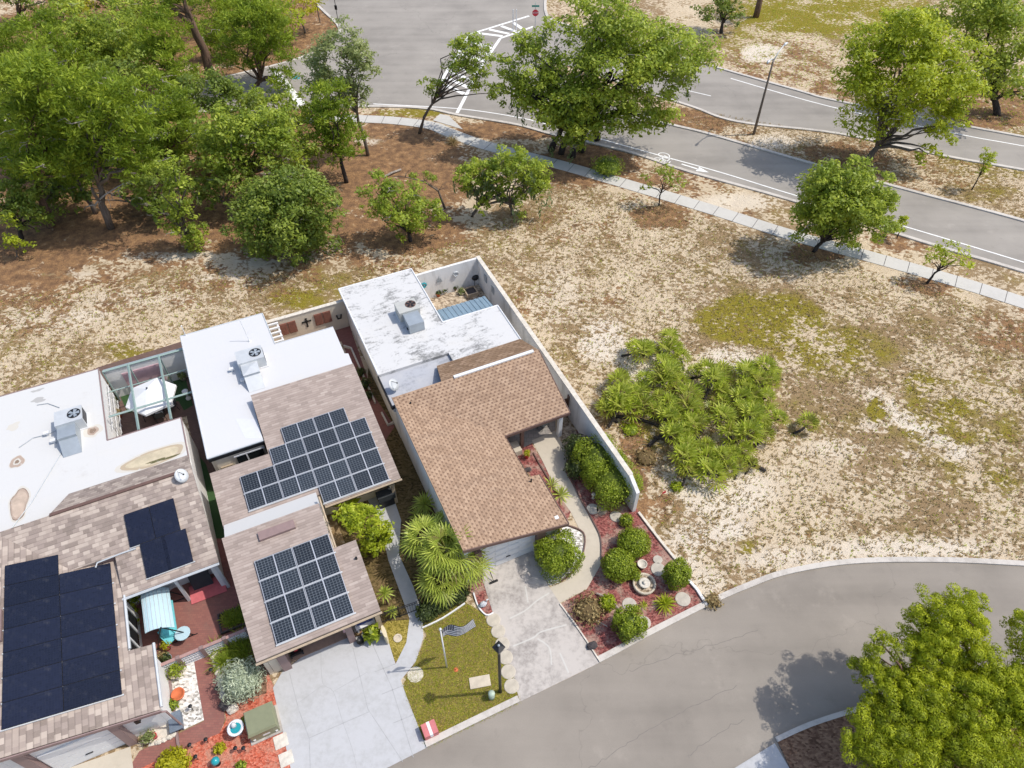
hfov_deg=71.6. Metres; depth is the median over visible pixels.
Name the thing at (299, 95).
wood tree
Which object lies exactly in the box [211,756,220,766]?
gazing ball
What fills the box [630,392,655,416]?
saw palmetto
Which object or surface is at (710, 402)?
saw palmetto
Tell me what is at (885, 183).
kerb
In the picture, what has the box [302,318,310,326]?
wall ornament
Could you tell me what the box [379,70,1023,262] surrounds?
lane line
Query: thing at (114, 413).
trellis
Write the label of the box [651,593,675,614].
grass clump
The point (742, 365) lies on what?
saw palmetto
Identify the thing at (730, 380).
saw palmetto
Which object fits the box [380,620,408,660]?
lawn
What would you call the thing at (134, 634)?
window
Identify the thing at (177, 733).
garden edging
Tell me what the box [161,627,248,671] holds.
block fence
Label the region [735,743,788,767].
driveway
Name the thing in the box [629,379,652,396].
saw palmetto
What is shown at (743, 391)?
saw palmetto
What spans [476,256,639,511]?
boundary wall
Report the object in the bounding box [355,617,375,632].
bench
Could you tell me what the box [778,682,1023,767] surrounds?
mulch bed
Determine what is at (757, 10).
pine tree
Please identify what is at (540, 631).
driveway cracks
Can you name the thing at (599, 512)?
stepping stone
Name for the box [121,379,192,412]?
turf
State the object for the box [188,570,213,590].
leaning screen
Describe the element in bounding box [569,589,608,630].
shrub
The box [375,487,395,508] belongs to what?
grill
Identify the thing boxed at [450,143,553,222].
tree
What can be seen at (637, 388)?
saw palmetto
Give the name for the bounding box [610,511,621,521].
stepping stone
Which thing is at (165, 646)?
potted plant
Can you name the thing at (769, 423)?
saw palmetto
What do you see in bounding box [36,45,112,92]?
wood tree
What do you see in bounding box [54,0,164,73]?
oak tree
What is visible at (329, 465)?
solar array
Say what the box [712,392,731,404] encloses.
saw palmetto
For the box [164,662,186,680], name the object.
potted plant
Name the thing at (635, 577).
shrub
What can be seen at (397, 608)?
iron fence
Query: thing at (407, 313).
air conditioner
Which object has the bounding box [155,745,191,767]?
shrub
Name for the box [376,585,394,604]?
yucca
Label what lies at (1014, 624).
cedar tree
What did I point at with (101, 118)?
tree
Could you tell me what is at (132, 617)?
window
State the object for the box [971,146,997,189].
young tree
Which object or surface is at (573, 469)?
shrub
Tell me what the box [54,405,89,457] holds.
air conditioner
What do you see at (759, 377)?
saw palmetto
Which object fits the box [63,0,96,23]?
young tree
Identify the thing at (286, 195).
oak tree
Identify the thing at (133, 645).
window
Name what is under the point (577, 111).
oak tree
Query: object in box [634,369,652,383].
saw palmetto
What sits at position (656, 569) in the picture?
stepping stone
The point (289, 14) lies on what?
wood tree
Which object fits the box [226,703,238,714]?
rock
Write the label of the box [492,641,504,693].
lamp post
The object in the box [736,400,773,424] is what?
saw palmetto
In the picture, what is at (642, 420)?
palmetto stem
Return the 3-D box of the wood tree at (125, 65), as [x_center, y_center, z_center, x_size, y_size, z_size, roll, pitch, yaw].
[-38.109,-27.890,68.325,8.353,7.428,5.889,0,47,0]
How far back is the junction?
84.26 m
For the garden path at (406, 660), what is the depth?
37.49 m
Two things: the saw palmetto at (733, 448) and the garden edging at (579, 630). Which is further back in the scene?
the saw palmetto at (733, 448)
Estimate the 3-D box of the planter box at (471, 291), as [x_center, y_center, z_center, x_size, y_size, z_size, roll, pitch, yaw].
[-3.114,-6.954,53.705,0.900,0.350,0.900,-19,50,-17]
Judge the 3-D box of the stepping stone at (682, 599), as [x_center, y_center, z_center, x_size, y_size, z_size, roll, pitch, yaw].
[8.937,11.261,37.149,0.800,0.065,0.800,-19,50,-17]
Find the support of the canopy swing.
on the courtyard at (200, 618)
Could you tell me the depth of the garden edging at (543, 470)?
42.69 m
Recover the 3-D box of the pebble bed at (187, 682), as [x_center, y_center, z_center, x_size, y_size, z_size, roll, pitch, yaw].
[-15.735,14.908,33.891,1.588,0.100,3.194,-20,50,-17]
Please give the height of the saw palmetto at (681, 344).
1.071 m
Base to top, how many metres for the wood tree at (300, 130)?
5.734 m
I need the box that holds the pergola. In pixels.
[268,322,283,342]
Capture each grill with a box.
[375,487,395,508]
[472,275,478,285]
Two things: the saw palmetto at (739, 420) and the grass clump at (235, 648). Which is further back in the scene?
the saw palmetto at (739, 420)
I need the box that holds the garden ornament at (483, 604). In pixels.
[479,599,488,606]
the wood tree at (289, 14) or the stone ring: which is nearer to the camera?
the stone ring
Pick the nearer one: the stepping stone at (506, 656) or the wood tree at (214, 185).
the stepping stone at (506, 656)
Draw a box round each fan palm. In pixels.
[396,512,453,566]
[412,554,467,608]
[414,520,485,584]
[426,510,449,543]
[440,540,495,590]
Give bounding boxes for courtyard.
[96,342,215,481]
[126,539,245,659]
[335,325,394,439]
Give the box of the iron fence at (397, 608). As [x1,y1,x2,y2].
[380,599,420,621]
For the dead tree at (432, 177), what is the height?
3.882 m
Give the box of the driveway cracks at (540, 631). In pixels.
[510,586,568,672]
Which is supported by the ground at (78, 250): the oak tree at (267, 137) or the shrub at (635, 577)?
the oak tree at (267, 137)
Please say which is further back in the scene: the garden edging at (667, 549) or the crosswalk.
the crosswalk
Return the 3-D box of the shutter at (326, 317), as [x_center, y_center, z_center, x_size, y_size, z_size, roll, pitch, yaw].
[-13.264,-4.618,49.825,1.160,1.000,0.073,-19,50,-17]
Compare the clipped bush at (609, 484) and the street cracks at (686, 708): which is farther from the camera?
the clipped bush at (609, 484)
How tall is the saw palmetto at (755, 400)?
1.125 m
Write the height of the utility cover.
0.070 m
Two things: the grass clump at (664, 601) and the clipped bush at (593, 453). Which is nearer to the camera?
the grass clump at (664, 601)
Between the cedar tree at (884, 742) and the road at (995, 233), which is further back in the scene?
the road at (995, 233)
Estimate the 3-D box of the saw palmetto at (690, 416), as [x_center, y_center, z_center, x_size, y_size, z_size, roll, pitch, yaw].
[11.316,2.469,44.088,2.251,1.886,2.325,-7,48,-6]
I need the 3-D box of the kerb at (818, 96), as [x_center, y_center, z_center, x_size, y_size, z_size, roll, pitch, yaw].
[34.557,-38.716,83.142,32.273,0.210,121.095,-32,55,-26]
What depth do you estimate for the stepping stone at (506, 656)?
35.05 m
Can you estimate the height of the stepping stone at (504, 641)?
0.060 m
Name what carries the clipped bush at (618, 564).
on the mulch bed at (605, 638)
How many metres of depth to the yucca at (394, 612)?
36.13 m
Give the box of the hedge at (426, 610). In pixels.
[415,581,468,624]
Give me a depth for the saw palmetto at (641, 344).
47.83 m
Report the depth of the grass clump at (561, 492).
41.33 m
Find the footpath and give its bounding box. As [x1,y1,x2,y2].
[150,114,1023,308]
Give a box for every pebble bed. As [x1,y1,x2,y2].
[171,662,203,729]
[539,526,582,585]
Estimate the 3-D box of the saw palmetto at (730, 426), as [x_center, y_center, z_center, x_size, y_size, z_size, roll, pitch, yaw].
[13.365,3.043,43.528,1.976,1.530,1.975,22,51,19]
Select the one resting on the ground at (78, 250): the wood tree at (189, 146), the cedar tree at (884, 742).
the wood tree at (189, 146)
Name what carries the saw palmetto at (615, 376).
on the ground at (78, 250)
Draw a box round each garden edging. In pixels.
[168,678,179,750]
[343,345,375,403]
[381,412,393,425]
[422,602,464,627]
[473,592,493,615]
[533,452,558,493]
[560,525,585,582]
[560,603,599,660]
[569,474,601,559]
[637,511,677,560]
[688,580,707,604]
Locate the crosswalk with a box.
[442,16,532,112]
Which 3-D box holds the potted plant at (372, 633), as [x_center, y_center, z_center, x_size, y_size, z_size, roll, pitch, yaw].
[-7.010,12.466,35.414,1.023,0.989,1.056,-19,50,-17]
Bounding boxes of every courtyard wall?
[104,348,187,396]
[266,299,348,340]
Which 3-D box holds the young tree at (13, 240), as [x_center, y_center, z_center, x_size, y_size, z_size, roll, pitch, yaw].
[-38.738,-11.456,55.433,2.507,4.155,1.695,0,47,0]
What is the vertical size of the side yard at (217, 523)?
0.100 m
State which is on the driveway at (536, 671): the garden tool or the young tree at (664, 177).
the garden tool
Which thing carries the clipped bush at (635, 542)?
on the mulch bed at (605, 638)
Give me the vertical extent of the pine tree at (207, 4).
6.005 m
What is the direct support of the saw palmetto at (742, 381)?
on the ground at (78, 250)
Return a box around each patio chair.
[153,410,167,422]
[157,627,174,645]
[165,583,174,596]
[170,398,179,409]
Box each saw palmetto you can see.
[593,396,618,422]
[597,389,619,410]
[602,391,635,427]
[604,369,634,387]
[604,379,637,409]
[614,367,630,382]
[617,395,643,423]
[621,336,643,356]
[624,384,646,409]
[627,338,655,364]
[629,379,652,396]
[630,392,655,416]
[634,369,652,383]
[636,339,661,357]
[645,399,669,420]
[647,358,686,388]
[647,366,676,392]
[650,388,667,401]
[651,404,683,425]
[652,351,674,371]
[653,390,684,414]
[653,420,691,445]
[654,336,683,359]
[656,326,680,351]
[661,358,685,373]
[665,381,683,395]
[665,400,686,422]
[666,339,684,359]
[668,391,703,417]
[668,420,694,438]
[669,441,699,473]
[673,347,693,370]
[673,413,689,425]
[674,459,702,486]
[676,374,691,395]
[676,381,704,405]
[677,409,709,442]
[678,433,699,459]
[682,456,704,472]
[683,439,708,459]
[684,363,700,376]
[684,400,707,411]
[690,357,719,378]
[691,455,730,493]
[692,382,705,397]
[694,410,712,435]
[695,444,725,476]
[697,435,716,455]
[698,365,729,401]
[704,364,736,388]
[705,398,721,413]
[707,443,738,463]
[708,400,738,431]
[709,381,733,400]
[710,359,734,377]
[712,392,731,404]
[716,421,746,446]
[720,457,740,480]
[722,445,746,460]
[724,384,756,403]
[726,358,759,387]
[726,396,750,419]
[727,416,769,445]
[729,375,756,392]
[729,457,749,479]
[730,440,757,458]
[732,416,750,431]
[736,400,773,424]
[737,359,761,378]
[741,383,765,402]
[743,455,760,474]
[744,368,773,388]
[744,394,765,415]
[751,352,781,374]
[751,423,776,447]
[753,413,774,435]
[755,385,780,406]
[760,370,782,388]
[762,403,779,424]
[764,365,783,379]
[772,408,791,426]
[793,410,819,433]
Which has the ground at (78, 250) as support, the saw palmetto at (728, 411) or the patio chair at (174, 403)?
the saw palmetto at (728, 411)
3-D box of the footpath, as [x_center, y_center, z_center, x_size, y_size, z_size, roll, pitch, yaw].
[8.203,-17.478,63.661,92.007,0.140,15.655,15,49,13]
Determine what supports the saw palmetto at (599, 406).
on the ground at (78, 250)
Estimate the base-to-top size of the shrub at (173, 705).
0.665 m
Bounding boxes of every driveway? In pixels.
[70,747,132,767]
[273,627,426,767]
[482,551,598,701]
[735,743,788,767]
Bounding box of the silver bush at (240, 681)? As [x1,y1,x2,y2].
[213,655,266,705]
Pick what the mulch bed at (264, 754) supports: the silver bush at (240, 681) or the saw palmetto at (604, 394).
the silver bush at (240, 681)
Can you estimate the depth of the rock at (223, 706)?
33.29 m
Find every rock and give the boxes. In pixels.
[218,698,234,710]
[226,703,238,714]
[586,641,597,649]
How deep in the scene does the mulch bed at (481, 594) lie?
37.27 m
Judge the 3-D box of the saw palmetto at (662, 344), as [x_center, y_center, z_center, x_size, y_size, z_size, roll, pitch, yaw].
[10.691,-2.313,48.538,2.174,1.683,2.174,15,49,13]
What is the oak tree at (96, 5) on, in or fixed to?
on the ground at (78, 250)
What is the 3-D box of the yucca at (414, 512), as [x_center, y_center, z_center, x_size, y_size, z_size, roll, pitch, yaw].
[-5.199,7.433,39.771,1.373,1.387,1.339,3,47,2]
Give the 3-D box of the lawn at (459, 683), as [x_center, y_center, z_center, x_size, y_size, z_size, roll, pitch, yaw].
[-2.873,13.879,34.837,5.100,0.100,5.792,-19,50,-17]
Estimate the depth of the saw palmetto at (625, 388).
45.26 m
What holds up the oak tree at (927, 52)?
on the ground at (78, 250)
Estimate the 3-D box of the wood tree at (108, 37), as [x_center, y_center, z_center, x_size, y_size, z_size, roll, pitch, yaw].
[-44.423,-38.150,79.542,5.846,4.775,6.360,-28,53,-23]
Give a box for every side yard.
[199,456,224,538]
[333,369,470,621]
[373,553,411,669]
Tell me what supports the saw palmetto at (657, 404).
on the ground at (78, 250)
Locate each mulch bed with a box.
[142,664,289,767]
[469,580,491,613]
[518,443,569,519]
[561,431,702,659]
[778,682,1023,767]
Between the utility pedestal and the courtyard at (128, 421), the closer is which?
the utility pedestal
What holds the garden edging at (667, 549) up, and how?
on the ground at (78, 250)
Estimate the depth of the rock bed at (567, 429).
44.72 m
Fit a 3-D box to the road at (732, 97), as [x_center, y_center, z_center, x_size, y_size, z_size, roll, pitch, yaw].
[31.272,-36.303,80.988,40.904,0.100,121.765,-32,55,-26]
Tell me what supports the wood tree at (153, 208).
on the ground at (78, 250)
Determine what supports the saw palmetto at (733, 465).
on the ground at (78, 250)
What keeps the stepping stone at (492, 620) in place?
on the lawn at (459, 683)
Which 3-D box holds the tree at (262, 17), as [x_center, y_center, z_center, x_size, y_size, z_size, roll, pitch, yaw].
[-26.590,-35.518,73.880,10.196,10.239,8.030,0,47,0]
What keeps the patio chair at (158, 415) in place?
on the courtyard at (128, 421)
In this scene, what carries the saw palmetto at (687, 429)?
on the ground at (78, 250)
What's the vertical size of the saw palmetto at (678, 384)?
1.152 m
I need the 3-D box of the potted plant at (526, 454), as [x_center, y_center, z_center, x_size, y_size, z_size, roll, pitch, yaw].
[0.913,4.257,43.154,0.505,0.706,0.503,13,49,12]
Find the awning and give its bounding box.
[437,296,492,320]
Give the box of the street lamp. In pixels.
[752,42,787,134]
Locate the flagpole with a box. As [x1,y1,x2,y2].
[439,619,475,667]
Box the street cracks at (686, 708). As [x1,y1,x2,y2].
[589,630,757,767]
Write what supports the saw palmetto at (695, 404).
on the ground at (78, 250)
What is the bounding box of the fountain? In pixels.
[633,573,655,595]
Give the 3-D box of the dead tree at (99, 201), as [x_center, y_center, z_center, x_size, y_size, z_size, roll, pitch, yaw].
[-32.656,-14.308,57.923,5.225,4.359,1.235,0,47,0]
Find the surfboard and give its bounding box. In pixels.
[381,625,388,643]
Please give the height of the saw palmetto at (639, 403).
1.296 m
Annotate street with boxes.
[388,562,1023,767]
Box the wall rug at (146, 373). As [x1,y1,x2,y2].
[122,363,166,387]
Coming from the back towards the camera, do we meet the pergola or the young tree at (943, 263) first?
the young tree at (943, 263)
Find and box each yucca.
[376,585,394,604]
[384,603,397,619]
[408,504,429,521]
[411,490,435,515]
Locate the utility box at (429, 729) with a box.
[421,719,438,739]
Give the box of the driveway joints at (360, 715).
[289,643,413,767]
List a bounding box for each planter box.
[217,603,245,634]
[463,285,478,298]
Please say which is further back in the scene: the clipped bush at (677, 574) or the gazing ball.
the clipped bush at (677, 574)
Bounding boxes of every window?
[127,606,139,632]
[128,638,138,650]
[129,622,139,647]
[234,446,264,462]
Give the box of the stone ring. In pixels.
[393,634,401,641]
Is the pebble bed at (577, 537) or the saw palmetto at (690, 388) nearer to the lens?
the pebble bed at (577, 537)
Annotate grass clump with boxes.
[203,627,253,676]
[445,134,459,146]
[544,475,559,492]
[552,485,572,502]
[638,601,646,608]
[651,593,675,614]
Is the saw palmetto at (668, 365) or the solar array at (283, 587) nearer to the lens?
the solar array at (283, 587)
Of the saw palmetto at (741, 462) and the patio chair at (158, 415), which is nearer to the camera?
the saw palmetto at (741, 462)
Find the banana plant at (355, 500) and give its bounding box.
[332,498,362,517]
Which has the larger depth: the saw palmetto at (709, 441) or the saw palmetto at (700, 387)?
the saw palmetto at (700, 387)
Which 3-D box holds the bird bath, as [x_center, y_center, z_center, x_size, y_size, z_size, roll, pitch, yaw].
[-12.610,15.781,32.480,0.760,0.820,0.760,-19,50,-17]
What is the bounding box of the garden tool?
[488,566,497,584]
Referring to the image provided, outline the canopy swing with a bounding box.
[141,587,197,649]
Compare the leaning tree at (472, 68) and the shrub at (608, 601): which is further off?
the leaning tree at (472, 68)
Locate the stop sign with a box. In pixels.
[532,2,538,19]
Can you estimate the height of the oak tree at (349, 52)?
12.667 m
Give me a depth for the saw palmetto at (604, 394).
45.64 m
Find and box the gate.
[564,395,569,416]
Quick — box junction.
[5,0,627,149]
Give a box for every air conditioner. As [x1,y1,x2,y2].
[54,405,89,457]
[234,345,268,392]
[394,298,424,333]
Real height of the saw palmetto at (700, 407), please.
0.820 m
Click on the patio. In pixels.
(530, 435)
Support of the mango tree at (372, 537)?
on the side yard at (408, 487)
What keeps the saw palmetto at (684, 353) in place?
on the ground at (78, 250)
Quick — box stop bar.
[272,68,304,105]
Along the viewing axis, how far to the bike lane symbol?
66.40 m
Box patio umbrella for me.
[126,378,176,418]
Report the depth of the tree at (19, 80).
51.75 m
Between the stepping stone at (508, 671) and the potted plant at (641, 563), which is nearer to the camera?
the stepping stone at (508, 671)
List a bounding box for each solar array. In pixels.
[0,555,123,731]
[124,498,194,579]
[240,407,390,511]
[254,534,355,646]
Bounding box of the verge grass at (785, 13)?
[732,0,1023,132]
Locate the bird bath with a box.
[227,719,243,736]
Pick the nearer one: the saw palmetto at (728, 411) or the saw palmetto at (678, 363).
the saw palmetto at (728, 411)
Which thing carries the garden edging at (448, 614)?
on the lawn at (459, 683)
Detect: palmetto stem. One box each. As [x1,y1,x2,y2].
[608,414,658,426]
[647,431,674,446]
[741,453,765,471]
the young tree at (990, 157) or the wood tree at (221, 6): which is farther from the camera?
the wood tree at (221, 6)
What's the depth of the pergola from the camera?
47.49 m
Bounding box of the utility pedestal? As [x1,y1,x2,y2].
[488,690,494,700]
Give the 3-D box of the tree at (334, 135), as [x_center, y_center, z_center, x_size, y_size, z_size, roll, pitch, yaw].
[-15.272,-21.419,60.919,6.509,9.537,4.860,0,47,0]
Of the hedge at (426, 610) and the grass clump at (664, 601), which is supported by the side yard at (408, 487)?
the hedge at (426, 610)
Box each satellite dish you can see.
[174,469,188,482]
[389,379,398,390]
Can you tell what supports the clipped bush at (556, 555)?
on the pebble bed at (577, 537)
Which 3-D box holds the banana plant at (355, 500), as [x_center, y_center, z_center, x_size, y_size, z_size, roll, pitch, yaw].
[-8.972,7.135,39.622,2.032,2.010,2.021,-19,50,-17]
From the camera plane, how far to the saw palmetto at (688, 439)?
42.68 m
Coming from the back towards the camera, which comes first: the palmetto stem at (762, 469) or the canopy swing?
the palmetto stem at (762, 469)
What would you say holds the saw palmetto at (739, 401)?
on the ground at (78, 250)
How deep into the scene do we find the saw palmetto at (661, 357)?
47.44 m
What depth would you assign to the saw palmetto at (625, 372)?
47.20 m
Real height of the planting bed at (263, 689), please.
0.100 m
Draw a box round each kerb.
[5,105,1023,272]
[81,3,340,102]
[424,696,519,746]
[539,59,1023,170]
[544,0,1023,137]
[598,557,1023,662]
[606,102,1023,221]
[775,706,864,741]
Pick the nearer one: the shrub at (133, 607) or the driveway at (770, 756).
the driveway at (770, 756)
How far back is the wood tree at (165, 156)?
63.85 m
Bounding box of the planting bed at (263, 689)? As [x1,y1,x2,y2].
[218,638,266,700]
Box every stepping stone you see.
[273,732,288,749]
[278,749,293,767]
[486,613,499,626]
[491,624,504,637]
[495,637,509,650]
[500,650,512,664]
[501,664,515,678]
[504,679,518,693]
[586,504,597,514]
[597,506,606,514]
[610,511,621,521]
[622,598,636,608]
[640,616,650,628]
[651,563,663,575]
[653,555,662,562]
[675,592,690,606]
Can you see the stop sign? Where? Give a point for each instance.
(535, 12)
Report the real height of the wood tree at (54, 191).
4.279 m
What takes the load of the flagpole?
on the lawn at (459, 683)
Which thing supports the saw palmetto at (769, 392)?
on the ground at (78, 250)
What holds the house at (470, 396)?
on the ground at (78, 250)
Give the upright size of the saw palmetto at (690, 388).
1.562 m
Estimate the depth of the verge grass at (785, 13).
85.98 m
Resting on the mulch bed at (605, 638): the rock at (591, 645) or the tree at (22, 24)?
the rock at (591, 645)
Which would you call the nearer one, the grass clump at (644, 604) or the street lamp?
the grass clump at (644, 604)
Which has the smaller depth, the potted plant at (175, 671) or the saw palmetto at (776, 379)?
the potted plant at (175, 671)
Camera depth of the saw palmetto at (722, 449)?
42.37 m
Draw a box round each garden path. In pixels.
[133,649,224,767]
[368,497,422,678]
[532,431,600,602]
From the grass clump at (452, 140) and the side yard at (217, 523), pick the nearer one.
the side yard at (217, 523)
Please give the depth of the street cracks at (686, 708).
33.45 m
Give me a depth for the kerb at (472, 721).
33.00 m
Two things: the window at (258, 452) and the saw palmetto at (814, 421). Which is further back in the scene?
the saw palmetto at (814, 421)
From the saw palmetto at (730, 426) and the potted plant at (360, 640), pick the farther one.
the saw palmetto at (730, 426)
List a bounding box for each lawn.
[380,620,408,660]
[403,603,517,740]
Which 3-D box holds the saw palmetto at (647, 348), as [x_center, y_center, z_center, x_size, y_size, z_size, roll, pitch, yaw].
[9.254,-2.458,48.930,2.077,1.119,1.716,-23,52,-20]
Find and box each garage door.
[37,730,124,767]
[482,535,533,569]
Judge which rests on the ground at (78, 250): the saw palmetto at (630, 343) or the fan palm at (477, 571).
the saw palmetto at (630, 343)
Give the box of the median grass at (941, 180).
[638,103,1023,216]
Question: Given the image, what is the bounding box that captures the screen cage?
[102,349,191,429]
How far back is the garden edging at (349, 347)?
48.76 m
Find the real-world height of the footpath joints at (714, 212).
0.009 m
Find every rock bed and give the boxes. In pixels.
[148,708,178,746]
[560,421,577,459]
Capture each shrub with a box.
[130,603,139,639]
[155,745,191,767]
[169,698,179,710]
[213,741,226,754]
[234,759,246,767]
[356,367,373,400]
[561,433,592,460]
[563,456,582,479]
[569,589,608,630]
[589,153,626,178]
[598,593,616,612]
[619,420,641,437]
[619,512,634,526]
[630,568,641,580]
[632,445,661,468]
[669,481,683,492]
[703,590,723,609]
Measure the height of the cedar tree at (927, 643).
7.197 m
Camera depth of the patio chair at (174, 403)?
45.60 m
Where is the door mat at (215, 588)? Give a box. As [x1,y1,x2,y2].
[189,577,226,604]
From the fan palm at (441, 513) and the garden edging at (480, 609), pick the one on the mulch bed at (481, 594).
the garden edging at (480, 609)
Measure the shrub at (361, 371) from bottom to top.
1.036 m
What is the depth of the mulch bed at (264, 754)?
32.26 m
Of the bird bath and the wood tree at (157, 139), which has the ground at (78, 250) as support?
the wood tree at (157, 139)
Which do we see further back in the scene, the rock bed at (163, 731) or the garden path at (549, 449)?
the garden path at (549, 449)
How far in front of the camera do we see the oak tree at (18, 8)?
86.94 m
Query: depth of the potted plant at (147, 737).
32.20 m
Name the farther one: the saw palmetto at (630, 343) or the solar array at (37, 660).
the saw palmetto at (630, 343)
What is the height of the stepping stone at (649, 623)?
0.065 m
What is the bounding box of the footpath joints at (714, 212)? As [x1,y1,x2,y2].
[261,115,1007,299]
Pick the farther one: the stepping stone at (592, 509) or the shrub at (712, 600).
the stepping stone at (592, 509)
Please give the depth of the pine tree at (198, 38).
72.51 m
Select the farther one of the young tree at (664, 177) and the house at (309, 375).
the young tree at (664, 177)
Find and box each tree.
[0,0,69,24]
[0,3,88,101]
[0,41,65,90]
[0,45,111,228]
[0,85,34,176]
[0,177,55,239]
[0,212,36,257]
[6,109,91,175]
[21,168,96,214]
[22,143,107,214]
[34,0,102,36]
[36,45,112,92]
[36,159,224,217]
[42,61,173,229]
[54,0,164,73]
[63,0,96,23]
[72,48,153,114]
[77,0,204,17]
[84,23,138,61]
[84,181,133,228]
[102,0,168,31]
[110,0,200,90]
[110,129,175,176]
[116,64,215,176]
[123,187,174,224]
[128,114,206,166]
[137,0,215,84]
[143,41,206,98]
[148,149,210,252]
[171,114,252,178]
[172,64,260,126]
[183,7,251,65]
[188,0,249,32]
[189,100,320,189]
[193,166,252,217]
[200,0,280,24]
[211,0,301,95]
[218,161,349,267]
[229,83,297,124]
[267,2,305,35]
[273,120,324,174]
[283,0,325,32]
[288,85,321,123]
[295,14,381,156]
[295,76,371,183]
[331,502,394,557]
[354,168,451,243]
[395,169,445,209]
[416,31,507,133]
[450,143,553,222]
[488,0,726,163]
[639,160,688,205]
[690,0,744,33]
[753,0,762,17]
[788,154,904,252]
[830,5,1003,168]
[839,680,956,767]
[846,625,925,718]
[891,582,1006,694]
[897,215,908,238]
[916,644,1023,767]
[922,0,1023,115]
[923,239,975,283]
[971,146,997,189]
[999,608,1023,729]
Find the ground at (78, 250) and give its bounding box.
[0,0,1023,765]
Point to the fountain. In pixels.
(645, 585)
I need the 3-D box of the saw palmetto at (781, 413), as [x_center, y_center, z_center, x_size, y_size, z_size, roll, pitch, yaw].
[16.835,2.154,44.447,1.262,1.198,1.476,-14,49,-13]
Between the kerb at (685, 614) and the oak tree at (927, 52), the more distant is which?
the oak tree at (927, 52)
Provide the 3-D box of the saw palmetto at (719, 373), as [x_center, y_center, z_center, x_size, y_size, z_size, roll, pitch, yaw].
[13.049,-0.369,46.320,2.326,1.888,1.988,-22,51,-19]
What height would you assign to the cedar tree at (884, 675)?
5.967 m
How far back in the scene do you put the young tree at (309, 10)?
84.62 m
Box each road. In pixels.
[610,105,1023,268]
[620,50,1023,167]
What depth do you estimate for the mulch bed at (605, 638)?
37.54 m
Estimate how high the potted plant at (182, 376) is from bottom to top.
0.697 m
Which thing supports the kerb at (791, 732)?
on the street
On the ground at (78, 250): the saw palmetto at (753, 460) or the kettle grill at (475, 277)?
the saw palmetto at (753, 460)
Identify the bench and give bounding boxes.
[168,709,184,733]
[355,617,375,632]
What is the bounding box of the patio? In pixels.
[508,421,555,446]
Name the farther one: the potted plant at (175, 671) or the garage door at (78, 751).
the potted plant at (175, 671)
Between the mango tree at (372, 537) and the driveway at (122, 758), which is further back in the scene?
the mango tree at (372, 537)
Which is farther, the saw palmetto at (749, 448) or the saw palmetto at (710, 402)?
the saw palmetto at (710, 402)
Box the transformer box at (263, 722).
[243,701,282,745]
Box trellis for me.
[107,385,122,435]
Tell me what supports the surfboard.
on the driveway at (336, 665)
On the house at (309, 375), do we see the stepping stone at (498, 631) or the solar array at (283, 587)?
the solar array at (283, 587)
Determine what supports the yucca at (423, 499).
on the side yard at (408, 487)
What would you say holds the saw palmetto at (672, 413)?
on the ground at (78, 250)
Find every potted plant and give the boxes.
[127,595,140,604]
[139,727,155,746]
[157,650,166,660]
[159,640,171,650]
[159,651,171,662]
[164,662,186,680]
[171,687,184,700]
[177,372,186,380]
[356,636,364,645]
[362,622,380,645]
[457,287,466,294]
[523,449,530,458]
[637,559,646,568]
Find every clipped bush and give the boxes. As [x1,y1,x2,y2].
[533,528,585,583]
[569,432,627,485]
[580,452,644,511]
[600,547,637,583]
[610,604,648,644]
[617,525,651,559]
[661,556,692,590]
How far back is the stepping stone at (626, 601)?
37.01 m
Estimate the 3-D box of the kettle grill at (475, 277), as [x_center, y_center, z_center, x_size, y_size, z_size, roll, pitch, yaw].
[-2.820,-7.968,54.192,0.619,1.015,0.585,-19,50,-17]
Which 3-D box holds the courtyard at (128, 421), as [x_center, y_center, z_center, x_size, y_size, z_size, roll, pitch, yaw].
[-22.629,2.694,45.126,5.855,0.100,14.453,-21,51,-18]
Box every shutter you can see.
[279,320,297,335]
[313,310,331,325]
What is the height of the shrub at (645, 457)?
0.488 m
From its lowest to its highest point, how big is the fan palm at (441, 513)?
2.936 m
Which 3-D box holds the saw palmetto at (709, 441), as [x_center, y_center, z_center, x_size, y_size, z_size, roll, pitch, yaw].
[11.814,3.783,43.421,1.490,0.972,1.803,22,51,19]
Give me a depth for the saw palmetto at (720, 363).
47.48 m
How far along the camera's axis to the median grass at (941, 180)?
66.87 m
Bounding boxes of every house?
[0,368,229,767]
[180,313,401,674]
[338,257,569,582]
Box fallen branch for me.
[385,169,400,176]
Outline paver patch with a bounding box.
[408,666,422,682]
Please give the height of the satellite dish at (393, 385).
0.986 m
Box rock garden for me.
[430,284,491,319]
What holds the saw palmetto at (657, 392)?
on the ground at (78, 250)
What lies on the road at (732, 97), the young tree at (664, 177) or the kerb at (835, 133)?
the kerb at (835, 133)
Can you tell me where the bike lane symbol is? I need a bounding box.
[658,153,706,171]
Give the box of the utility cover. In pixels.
[469,674,490,688]
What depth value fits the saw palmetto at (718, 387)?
46.18 m
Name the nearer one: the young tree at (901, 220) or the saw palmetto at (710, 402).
the saw palmetto at (710, 402)

